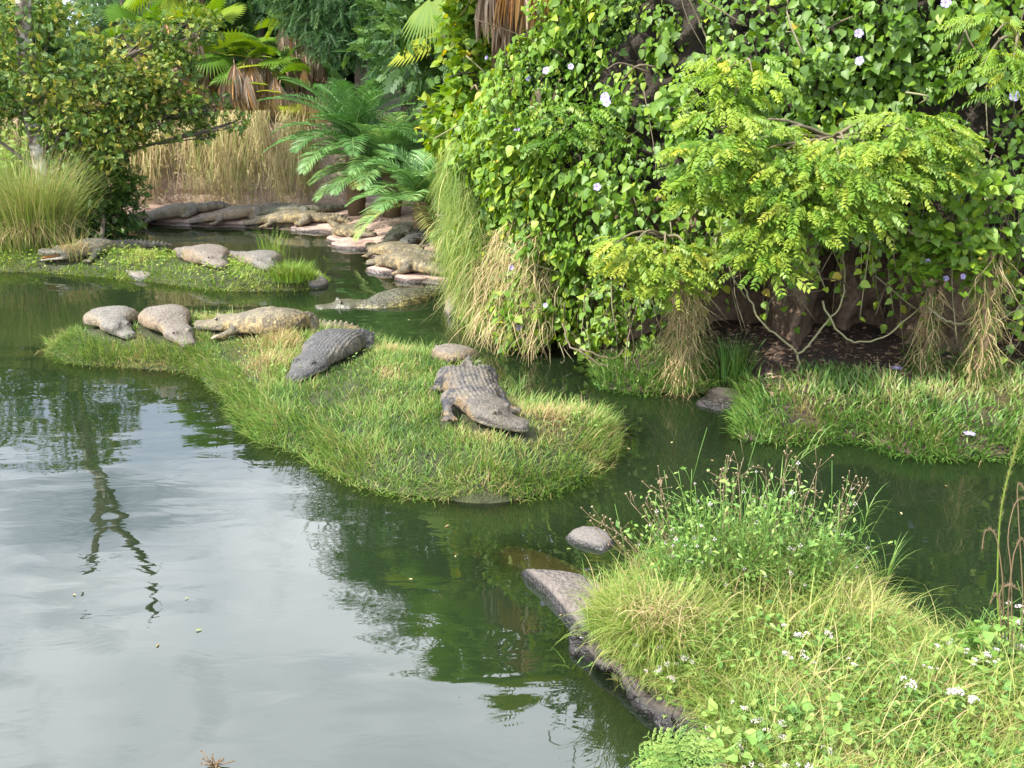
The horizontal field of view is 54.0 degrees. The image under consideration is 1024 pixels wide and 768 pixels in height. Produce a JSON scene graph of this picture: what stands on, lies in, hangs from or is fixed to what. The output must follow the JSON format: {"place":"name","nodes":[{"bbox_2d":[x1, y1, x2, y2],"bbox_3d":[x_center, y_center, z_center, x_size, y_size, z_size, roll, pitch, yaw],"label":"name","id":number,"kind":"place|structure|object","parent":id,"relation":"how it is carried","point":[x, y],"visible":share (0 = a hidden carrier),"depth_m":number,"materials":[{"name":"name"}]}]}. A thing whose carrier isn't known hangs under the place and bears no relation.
{"place":"outdoors","nodes":[
{"label":"outdoors","id":0,"kind":"place"},
{"bbox_2d":[46,131,153,238],"bbox_3d":[-7.384,-3.322,17.667,2.076,2.290,1.516,-10,21,-26],"label":"shrub","id":1,"kind":"object","parent":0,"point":[118,192],"visible":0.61,"depth_m":17.58,"materials":[{"name":"green plant"}]},
{"bbox_2d":[0,248,330,292],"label":"island","id":2,"kind":"structure","parent":0,"point":[57,266],"depth_m":14.53,"materials":[{"name":"plant"}]},
{"bbox_2d":[0,136,121,260],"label":"grass clump","id":3,"kind":"object","parent":2,"relation":"on","point":[31,211],"visible":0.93,"depth_m":15.32,"materials":[{"name":"plant"}]},
{"bbox_2d":[42,220,102,261],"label":"grass clump","id":4,"kind":"object","parent":2,"relation":"on","point":[73,244],"visible":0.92,"depth_m":14.93,"materials":[{"name":"plant"}]},
{"bbox_2d":[38,238,171,261],"bbox_3d":[-6.381,-2.196,15.899,0.834,0.414,2.370,5,19,13],"label":"crocodile","id":5,"kind":"object","parent":2,"relation":"on","point":[52,253],"visible":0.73,"depth_m":15.09},
{"bbox_2d":[0,241,311,286],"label":"ground cover","id":6,"kind":"object","parent":2,"relation":"on","point":[136,248],"visible":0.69,"depth_m":14.80,"materials":[{"name":"green plant"}]},
{"bbox_2d":[173,244,229,268],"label":"crocodile","id":7,"kind":"object","parent":2,"relation":"on","point":[211,254],"visible":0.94,"depth_m":14.57},
{"bbox_2d":[229,250,282,270],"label":"crocodile","id":8,"kind":"object","parent":2,"relation":"on","point":[254,257],"visible":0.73,"depth_m":14.50},
{"bbox_2d":[244,223,290,260],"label":"grass clump","id":9,"kind":"object","parent":2,"relation":"on","point":[276,248],"visible":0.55,"depth_m":15.50,"materials":[{"name":"plant"}]},
{"bbox_2d":[253,257,325,283],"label":"grass clump","id":10,"kind":"object","parent":2,"relation":"on","point":[291,273],"visible":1,"depth_m":13.78,"materials":[{"name":"plant"}]},
{"bbox_2d":[308,274,328,289],"bbox_3d":[-2.805,-1.298,14.232,0.392,0.457,0.674,-9,21,-26],"label":"rock","id":11,"kind":"object","parent":2,"relation":"on","point":[319,284],"visible":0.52,"depth_m":13.95,"materials":[{"name":"grey stone"}]},
{"bbox_2d":[0,244,330,292],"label":"grass","id":12,"kind":"structure","parent":0,"point":[154,253],"depth_m":14.53,"materials":[{"name":"green plant"}]},
{"bbox_2d":[32,47,443,356],"bbox_3d":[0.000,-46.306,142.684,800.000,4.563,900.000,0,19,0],"label":"ground","id":13,"kind":"structure","parent":0,"point":[396,100],"depth_m":22.64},
{"bbox_2d":[0,0,81,100],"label":"background tree","id":14,"kind":"object","parent":13,"relation":"on","point":[39,49],"visible":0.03,"depth_m":23.78,"materials":[{"name":"green plant"}]},
{"bbox_2d":[61,0,157,95],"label":"background tree","id":15,"kind":"object","parent":13,"relation":"on","point":[99,19],"visible":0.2,"depth_m":22.81,"materials":[{"name":"green plant"}]},
{"bbox_2d":[120,0,204,93],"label":"fan palm","id":16,"kind":"object","parent":13,"relation":"on","point":[130,4],"visible":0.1,"depth_m":21.28,"materials":[{"name":"green plant"}]},
{"bbox_2d":[148,0,308,102],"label":"background tree","id":17,"kind":"object","parent":13,"relation":"on","point":[249,18],"visible":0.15,"depth_m":21.66,"materials":[{"name":"green plant"}]},
{"bbox_2d":[0,0,567,92],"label":"woods","id":18,"kind":"object","parent":13,"relation":"on","point":[52,50],"visible":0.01,"depth_m":26.50,"materials":[{"name":"green plant"}]},
{"bbox_2d":[256,7,342,114],"bbox_3d":[-4.247,-6.418,20.363,2.011,2.439,2.546,0,19,0],"label":"fan palm","id":19,"kind":"object","parent":13,"relation":"on","point":[308,73],"visible":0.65,"depth_m":19.73,"materials":[{"name":"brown plant"}]},
{"bbox_2d":[259,0,368,148],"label":"background tree","id":20,"kind":"object","parent":13,"relation":"on","point":[327,8],"visible":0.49,"depth_m":18.21,"materials":[{"name":"green plant"}]},
{"bbox_2d":[252,0,443,167],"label":"background tree","id":21,"kind":"object","parent":13,"relation":"on","point":[355,66],"visible":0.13,"depth_m":18.68,"materials":[{"name":"green plant"}]},
{"bbox_2d":[280,0,415,149],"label":"background tree","id":22,"kind":"object","parent":13,"relation":"on","point":[336,41],"visible":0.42,"depth_m":18.43,"materials":[{"name":"green plant"}]},
{"bbox_2d":[389,0,475,66],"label":"fan palm","id":23,"kind":"object","parent":13,"relation":"on","point":[421,16],"visible":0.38,"depth_m":12.65,"materials":[{"name":"green plant"}]},
{"bbox_2d":[566,574,1023,767],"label":"peninsula","id":24,"kind":"object","parent":13,"relation":"on","point":[609,685],"visible":0.09,"depth_m":5.10,"materials":[{"name":"plant"}]},
{"bbox_2d":[519,569,606,647],"bbox_3d":[0.452,1.448,6.134,0.450,0.434,1.032,-9,21,-26],"label":"rock slab","id":25,"kind":"object","parent":24,"relation":"on","point":[554,585],"visible":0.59,"depth_m":6.11,"materials":[{"name":"stone"}]},
{"bbox_2d":[581,506,657,581],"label":"dry weed","id":26,"kind":"object","parent":24,"relation":"on","point":[601,522],"visible":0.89,"depth_m":5.64,"materials":[{"name":"plant"}]},
{"bbox_2d":[568,625,731,742],"bbox_3d":[0.841,1.764,5.078,0.426,0.563,1.786,-9,21,-26],"label":"rock edge","id":27,"kind":"object","parent":24,"relation":"on","point":[652,711],"visible":0.36,"depth_m":5.13,"materials":[{"name":"stone"}]},
{"bbox_2d":[625,491,678,569],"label":"dry weed","id":28,"kind":"object","parent":24,"relation":"on","point":[653,519],"visible":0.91,"depth_m":5.64,"materials":[{"name":"brown plant"}]},
{"bbox_2d":[551,552,771,686],"bbox_3d":[0.793,1.160,5.262,1.210,0.350,1.217,0,19,0],"label":"grass clump","id":29,"kind":"object","parent":24,"relation":"on","point":[637,617],"visible":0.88,"depth_m":5.24,"materials":[{"name":"plant"}]},
{"bbox_2d":[641,465,682,569],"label":"dry weed","id":30,"kind":"object","parent":24,"relation":"on","point":[661,491],"visible":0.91,"depth_m":5.62,"materials":[{"name":"brown plant"}]},
{"bbox_2d":[630,724,724,767],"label":"fern","id":31,"kind":"object","parent":24,"relation":"on","point":[655,759],"visible":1,"depth_m":3.96,"materials":[{"name":"green plant"}]},
{"bbox_2d":[707,435,753,560],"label":"dry weed","id":32,"kind":"object","parent":24,"relation":"on","point":[723,491],"visible":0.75,"depth_m":5.61,"materials":[{"name":"plant"}]},
{"bbox_2d":[611,419,895,603],"bbox_3d":[1.341,0.757,5.631,1.572,0.983,0.748,0,19,0],"label":"flowering bush","id":33,"kind":"object","parent":24,"relation":"on","point":[697,544],"visible":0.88,"depth_m":5.58,"materials":[{"name":"green plant"}]},
{"bbox_2d":[630,465,891,631],"bbox_3d":[1.420,0.867,5.808,1.302,0.551,1.562,11,22,29],"label":"grass clump","id":34,"kind":"object","parent":24,"relation":"on","point":[762,568],"visible":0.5,"depth_m":5.58,"materials":[{"name":"plant"}]},
{"bbox_2d":[667,668,865,767],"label":"leafy weed","id":35,"kind":"object","parent":24,"relation":"on","point":[755,737],"visible":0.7,"depth_m":4.46,"materials":[{"name":"green plant"}]},
{"bbox_2d":[752,445,799,546],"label":"dry weed","id":36,"kind":"object","parent":24,"relation":"on","point":[786,455],"visible":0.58,"depth_m":5.88,"materials":[{"name":"plant"}]},
{"bbox_2d":[565,510,1023,767],"bbox_3d":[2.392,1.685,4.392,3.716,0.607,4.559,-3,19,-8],"label":"grass","id":37,"kind":"structure","parent":24,"relation":"on","point":[910,658],"depth_m":4.87,"materials":[{"name":"green plant"}]},
{"bbox_2d":[780,445,833,562],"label":"dry weed","id":38,"kind":"object","parent":24,"relation":"on","point":[815,490],"visible":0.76,"depth_m":5.65,"materials":[{"name":"plant"}]},
{"bbox_2d":[615,542,1023,767],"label":"ground cover","id":39,"kind":"object","parent":24,"relation":"on","point":[928,745],"visible":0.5,"depth_m":4.71,"materials":[{"name":"green plant"}]},
{"bbox_2d":[826,470,868,563],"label":"dry weed","id":40,"kind":"object","parent":24,"relation":"on","point":[847,512],"visible":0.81,"depth_m":5.71,"materials":[{"name":"plant"}]},
{"bbox_2d":[937,580,1023,688],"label":"leafy weed","id":41,"kind":"object","parent":24,"relation":"on","point":[987,638],"visible":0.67,"depth_m":4.91,"materials":[{"name":"green plant"}]},
{"bbox_2d":[981,527,1007,667],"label":"dry stalk","id":42,"kind":"object","parent":24,"relation":"on","point":[993,531],"visible":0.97,"depth_m":4.81,"materials":[{"name":"plant"}]},
{"bbox_2d":[996,420,1023,636],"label":"tall grass","id":43,"kind":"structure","parent":24,"relation":"on","point":[1009,472],"depth_m":4.83,"materials":[{"name":"green plant"}]},
{"bbox_2d":[1014,482,1023,666],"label":"dry stalk","id":44,"kind":"object","parent":24,"relation":"on","point":[1018,483],"visible":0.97,"depth_m":4.82,"materials":[{"name":"plant"}]},
{"bbox_2d":[72,195,509,289],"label":"riverbank","id":45,"kind":"structure","parent":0,"point":[380,225],"depth_m":18.55,"materials":[{"name":"grey stone"}]},
{"bbox_2d":[0,123,64,188],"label":"shrub","id":46,"kind":"object","parent":45,"relation":"on","point":[20,148],"visible":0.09,"depth_m":18.97,"materials":[{"name":"green plant"}]},
{"bbox_2d":[0,0,250,192],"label":"olive leaved tree","id":47,"kind":"object","parent":45,"relation":"on","point":[124,106],"visible":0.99,"depth_m":16.95,"materials":[{"name":"green plant"}]},
{"bbox_2d":[0,110,322,205],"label":"dry grass","id":48,"kind":"structure","parent":45,"relation":"on","point":[227,152],"depth_m":19.53,"materials":[{"name":"plant"}]},
{"bbox_2d":[125,200,230,223],"bbox_3d":[-6.113,-3.235,19.217,2.426,0.522,0.703,-7,20,-21],"label":"crocodile","id":49,"kind":"object","parent":45,"relation":"on","point":[186,210],"visible":0.8,"depth_m":18.89},
{"bbox_2d":[0,119,365,205],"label":"retaining wall","id":50,"kind":"structure","parent":45,"relation":"on","point":[170,195],"depth_m":19.94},
{"bbox_2d":[76,0,185,103],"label":"fan palm","id":51,"kind":"object","parent":50,"relation":"on","point":[114,13],"visible":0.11,"depth_m":20.11,"materials":[{"name":"green plant"}]},
{"bbox_2d":[0,88,342,125],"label":"dry grass","id":52,"kind":"structure","parent":50,"relation":"on","point":[268,107],"depth_m":19.65,"materials":[{"name":"plant"}]},
{"bbox_2d":[137,0,263,123],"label":"fan palm","id":53,"kind":"object","parent":50,"relation":"on","point":[215,63],"visible":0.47,"depth_m":19.82,"materials":[{"name":"green plant"}]},
{"bbox_2d":[209,14,296,120],"bbox_3d":[-5.247,-6.219,20.132,2.153,2.209,1.958,0,19,0],"label":"fan palm","id":54,"kind":"object","parent":50,"relation":"on","point":[251,78],"visible":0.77,"depth_m":19.48,"materials":[{"name":"green plant"}]},
{"bbox_2d":[188,201,286,224],"bbox_3d":[-4.859,-3.180,18.981,2.410,0.452,0.680,-7,20,-20],"label":"crocodile","id":55,"kind":"object","parent":45,"relation":"on","point":[250,211],"visible":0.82,"depth_m":18.64},
{"bbox_2d":[243,210,351,227],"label":"crocodile","id":56,"kind":"object","parent":45,"relation":"on","point":[300,218],"visible":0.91,"depth_m":18.31},
{"bbox_2d":[261,203,347,214],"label":"crocodile","id":57,"kind":"object","parent":45,"relation":"on","point":[302,207],"visible":0.58,"depth_m":18.84},
{"bbox_2d":[289,225,326,233],"bbox_3d":[-3.478,-2.687,18.389,1.253,0.432,0.521,0,19,0],"label":"rock","id":58,"kind":"object","parent":45,"relation":"on","point":[311,229],"visible":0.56,"depth_m":18.16,"materials":[{"name":"beige stone"}]},
{"bbox_2d":[256,76,422,215],"bbox_3d":[-2.969,-4.386,18.481,3.078,2.500,3.582,0,19,0],"label":"date palm","id":59,"kind":"object","parent":45,"relation":"on","point":[346,110],"visible":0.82,"depth_m":17.91,"materials":[{"name":"green plant"}]},
{"bbox_2d":[327,219,376,237],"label":"crocodile","id":60,"kind":"object","parent":45,"relation":"on","point":[342,229],"visible":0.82,"depth_m":17.29},
{"bbox_2d":[330,239,374,252],"bbox_3d":[-2.587,-2.172,16.841,0.874,0.446,0.614,8,20,21],"label":"mud ledge","id":61,"kind":"object","parent":45,"relation":"on","point":[351,244],"visible":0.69,"depth_m":16.66,"materials":[{"name":"beige stone"}]},
{"bbox_2d":[304,100,436,217],"bbox_3d":[-2.229,-4.033,18.280,3.218,2.172,3.301,-11,21,-29],"label":"date palm","id":62,"kind":"object","parent":45,"relation":"on","point":[389,136],"visible":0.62,"depth_m":17.72,"materials":[{"name":"green plant"}]},
{"bbox_2d":[365,266,397,276],"bbox_3d":[-1.773,-1.559,15.030,0.750,0.442,0.537,10,21,28],"label":"rock","id":63,"kind":"object","parent":45,"relation":"on","point":[384,271],"visible":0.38,"depth_m":14.83,"materials":[{"name":"grey stone"}]},
{"bbox_2d":[381,219,412,242],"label":"crocodile","id":64,"kind":"object","parent":45,"relation":"on","point":[397,232],"visible":0.59,"depth_m":16.73},
{"bbox_2d":[345,144,448,249],"bbox_3d":[-1.358,-3.054,16.203,2.497,1.542,2.491,-12,22,-31],"label":"date palm","id":65,"kind":"object","parent":45,"relation":"on","point":[410,177],"visible":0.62,"depth_m":15.98,"materials":[{"name":"green plant"}]},
{"bbox_2d":[362,241,449,261],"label":"crocodile","id":66,"kind":"object","parent":45,"relation":"on","point":[378,248],"visible":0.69,"depth_m":15.33},
{"bbox_2d":[366,251,448,274],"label":"crocodile","id":67,"kind":"object","parent":45,"relation":"on","point":[403,262],"visible":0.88,"depth_m":14.56},
{"bbox_2d":[394,272,427,284],"bbox_3d":[-1.420,-1.385,14.540,0.582,0.424,0.515,0,19,0],"label":"mud ledge","id":68,"kind":"object","parent":45,"relation":"on","point":[413,278],"visible":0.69,"depth_m":14.31,"materials":[{"name":"grey stone"}]},
{"bbox_2d":[400,226,443,243],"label":"crocodile","id":69,"kind":"object","parent":45,"relation":"on","point":[415,236],"visible":0.47,"depth_m":16.07},
{"bbox_2d":[411,134,502,341],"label":"dry grass","id":70,"kind":"structure","parent":45,"relation":"on","point":[454,193],"depth_m":11.33,"materials":[{"name":"green plant"}]},
{"bbox_2d":[425,218,567,366],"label":"dry grass","id":71,"kind":"structure","parent":45,"relation":"on","point":[486,276],"depth_m":10.75,"materials":[{"name":"plant"}]},
{"bbox_2d":[36,305,629,504],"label":"grass","id":72,"kind":"structure","parent":0,"point":[402,353],"depth_m":8.50,"materials":[{"name":"green plant"}]},
{"bbox_2d":[41,320,630,565],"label":"island","id":73,"kind":"structure","parent":0,"point":[479,501],"depth_m":8.19,"materials":[{"name":"plant"}]},
{"bbox_2d":[83,305,137,338],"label":"crocodile","id":74,"kind":"object","parent":73,"relation":"on","point":[115,320],"visible":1,"depth_m":10.97},
{"bbox_2d":[138,304,196,347],"bbox_3d":[-3.950,-0.753,11.488,0.586,0.481,2.214,-6,20,-17],"label":"crocodile","id":75,"kind":"object","parent":73,"relation":"on","point":[171,321],"visible":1,"depth_m":10.80},
{"bbox_2d":[194,306,359,339],"bbox_3d":[-2.442,-0.671,11.219,1.963,0.562,1.051,-15,24,-37],"label":"crocodile","id":76,"kind":"object","parent":73,"relation":"on","point":[266,319],"visible":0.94,"depth_m":10.69},
{"bbox_2d":[285,328,379,381],"bbox_3d":[-1.741,-0.412,10.470,0.728,0.516,2.531,0,19,0],"label":"crocodile","id":77,"kind":"object","parent":73,"relation":"on","point":[323,350],"visible":0.98,"depth_m":9.74},
{"bbox_2d":[429,343,481,364],"bbox_3d":[-0.614,-0.318,10.448,0.601,0.338,0.939,0,19,0],"label":"rock","id":78,"kind":"object","parent":73,"relation":"on","point":[443,352],"visible":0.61,"depth_m":10.05,"materials":[{"name":"grey stone"}]},
{"bbox_2d":[429,354,528,432],"bbox_3d":[-0.403,-0.027,8.955,0.694,0.420,2.296,-4,19,-11],"label":"crocodile","id":79,"kind":"object","parent":73,"relation":"on","point":[471,390],"visible":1,"depth_m":8.22},
{"bbox_2d":[0,224,1023,767],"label":"water","id":80,"kind":"structure","parent":0,"point":[282,610],"depth_m":6.59,"materials":[{"name":"green liquid"}]},
{"bbox_2d":[315,285,450,308],"bbox_3d":[-1.191,-1.100,13.644,3.025,0.515,0.784,-15,24,-37],"label":"crocodile","id":81,"kind":"object","parent":80,"relation":"on","point":[397,297],"visible":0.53,"depth_m":13.05},
{"bbox_2d":[494,546,594,579],"bbox_3d":[0.184,1.327,6.647,0.779,0.334,0.311,15,24,37],"label":"sunken rock","id":82,"kind":"object","parent":80,"relation":"in","point":[514,561],"visible":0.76,"depth_m":6.63,"materials":[{"name":"stone"}]},
{"bbox_2d":[564,526,613,582],"bbox_3d":[0.556,1.200,6.925,0.347,0.397,0.293,10,21,27],"label":"rock","id":83,"kind":"object","parent":80,"relation":"in","point":[589,537],"visible":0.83,"depth_m":6.80,"materials":[{"name":"grey stone"}]},
{"bbox_2d":[855,534,916,582],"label":"sedge tuft","id":84,"kind":"object","parent":80,"relation":"on","point":[891,564],"visible":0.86,"depth_m":6.25,"materials":[{"name":"green plant"}]},
{"bbox_2d":[576,320,1023,464],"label":"riverbank","id":85,"kind":"structure","parent":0,"point":[784,352],"depth_m":9.84,"materials":[{"name":"plant"}]},
{"bbox_2d":[639,266,726,401],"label":"hanging grass column","id":86,"kind":"structure","parent":85,"relation":"on","point":[687,351],"depth_m":9.58,"materials":[{"name":"plant"}]},
{"bbox_2d":[696,387,745,419],"bbox_3d":[2.002,0.294,9.546,0.590,0.438,0.492,0,19,0],"label":"rock","id":87,"kind":"object","parent":85,"relation":"on","point":[713,398],"visible":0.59,"depth_m":9.38,"materials":[{"name":"stone"}]},
{"bbox_2d":[433,0,1023,369],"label":"climbing vine","id":88,"kind":"object","parent":85,"relation":"on","point":[520,201],"visible":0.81,"depth_m":9.42,"materials":[{"name":"green plant"}]},
{"bbox_2d":[520,100,635,159],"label":"feathery bush","id":89,"kind":"object","parent":88,"relation":"attached to","point":[585,128],"visible":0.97,"depth_m":9.59,"materials":[{"name":"green plant"}]},
{"bbox_2d":[579,229,733,312],"bbox_3d":[1.325,-1.013,9.059,1.368,0.652,0.906,-6,19,-16],"label":"feathery bush","id":90,"kind":"object","parent":88,"relation":"attached to","point":[611,266],"visible":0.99,"depth_m":8.94,"materials":[{"name":"green plant"}]},
{"bbox_2d":[664,52,805,135],"bbox_3d":[1.921,-2.461,8.515,1.208,0.672,0.935,0,19,0],"label":"feathery bush","id":91,"kind":"object","parent":88,"relation":"attached to","point":[737,80],"visible":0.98,"depth_m":8.43,"materials":[{"name":"green plant"}]},
{"bbox_2d":[651,107,986,297],"bbox_3d":[2.531,-1.522,8.292,2.782,1.464,1.214,0,19,0],"label":"feathery bush","id":92,"kind":"object","parent":88,"relation":"attached to","point":[836,207],"visible":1,"depth_m":8.08,"materials":[{"name":"green plant"}]},
{"bbox_2d":[822,250,943,342],"bbox_3d":[3.401,-0.811,9.220,1.080,0.889,0.124,0,19,0],"label":"liana","id":93,"kind":"object","parent":88,"relation":"hanging from","point":[833,324],"visible":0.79,"depth_m":9.29,"materials":[{"name":"brown plant"}]},
{"bbox_2d":[886,217,1019,297],"bbox_3d":[3.895,-1.110,8.860,1.171,0.630,0.832,0,19,0],"label":"feathery bush","id":94,"kind":"object","parent":88,"relation":"attached to","point":[935,271],"visible":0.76,"depth_m":8.75,"materials":[{"name":"green plant"}]},
{"bbox_2d":[934,12,1023,110],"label":"feathery bush","id":95,"kind":"object","parent":88,"relation":"attached to","point":[1015,36],"visible":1,"depth_m":7.95,"materials":[{"name":"green plant"}]},
{"bbox_2d":[701,329,767,383],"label":"grass clump","id":96,"kind":"object","parent":85,"relation":"on","point":[734,360],"visible":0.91,"depth_m":9.73,"materials":[{"name":"plant"}]},
{"bbox_2d":[516,0,1023,357],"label":"rock bank","id":97,"kind":"object","parent":85,"relation":"on","point":[780,323],"visible":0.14,"depth_m":9.99,"materials":[{"name":"stone"}]},
{"bbox_2d":[330,0,606,106],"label":"background tree","id":98,"kind":"object","parent":97,"relation":"on","point":[390,18],"visible":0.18,"depth_m":13.66,"materials":[{"name":"green plant"}]},
{"bbox_2d":[413,91,529,163],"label":"climbing shrub","id":99,"kind":"object","parent":97,"relation":"on","point":[433,147],"visible":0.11,"depth_m":12.85,"materials":[{"name":"green plant"}]},
{"bbox_2d":[474,0,591,171],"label":"fan palm","id":100,"kind":"object","parent":97,"relation":"on","point":[509,15],"visible":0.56,"depth_m":10.40,"materials":[{"name":"brown plant"}]},
{"bbox_2d":[422,0,492,139],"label":"climbing shrub","id":101,"kind":"object","parent":100,"relation":"attached to","point":[458,28],"visible":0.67,"depth_m":11.66,"materials":[{"name":"green plant"}]},
{"bbox_2d":[436,0,647,119],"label":"background tree","id":102,"kind":"object","parent":97,"relation":"on","point":[626,22],"visible":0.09,"depth_m":12.69,"materials":[{"name":"green plant"}]},
{"bbox_2d":[740,253,845,371],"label":"vine stems","id":103,"kind":"object","parent":85,"relation":"on","point":[783,340],"visible":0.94,"depth_m":9.40,"materials":[{"name":"brown plant"}]},
{"bbox_2d":[699,324,1023,398],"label":"fallen leaves","id":104,"kind":"object","parent":85,"relation":"on","point":[854,357],"visible":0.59,"depth_m":10.09,"materials":[{"name":"brown plant"}]},
{"bbox_2d":[893,281,972,382],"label":"hanging grass column","id":105,"kind":"structure","parent":85,"relation":"on","point":[926,353],"depth_m":9.19,"materials":[{"name":"plant"}]},
{"bbox_2d":[934,244,1022,387],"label":"hanging grass column","id":106,"kind":"structure","parent":85,"relation":"on","point":[978,356],"depth_m":8.91,"materials":[{"name":"plant"}]},
{"bbox_2d":[583,333,1023,467],"bbox_3d":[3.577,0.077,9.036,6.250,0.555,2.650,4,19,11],"label":"grass","id":107,"kind":"structure","parent":0,"point":[919,386],"depth_m":8.72,"materials":[{"name":"green plant"}]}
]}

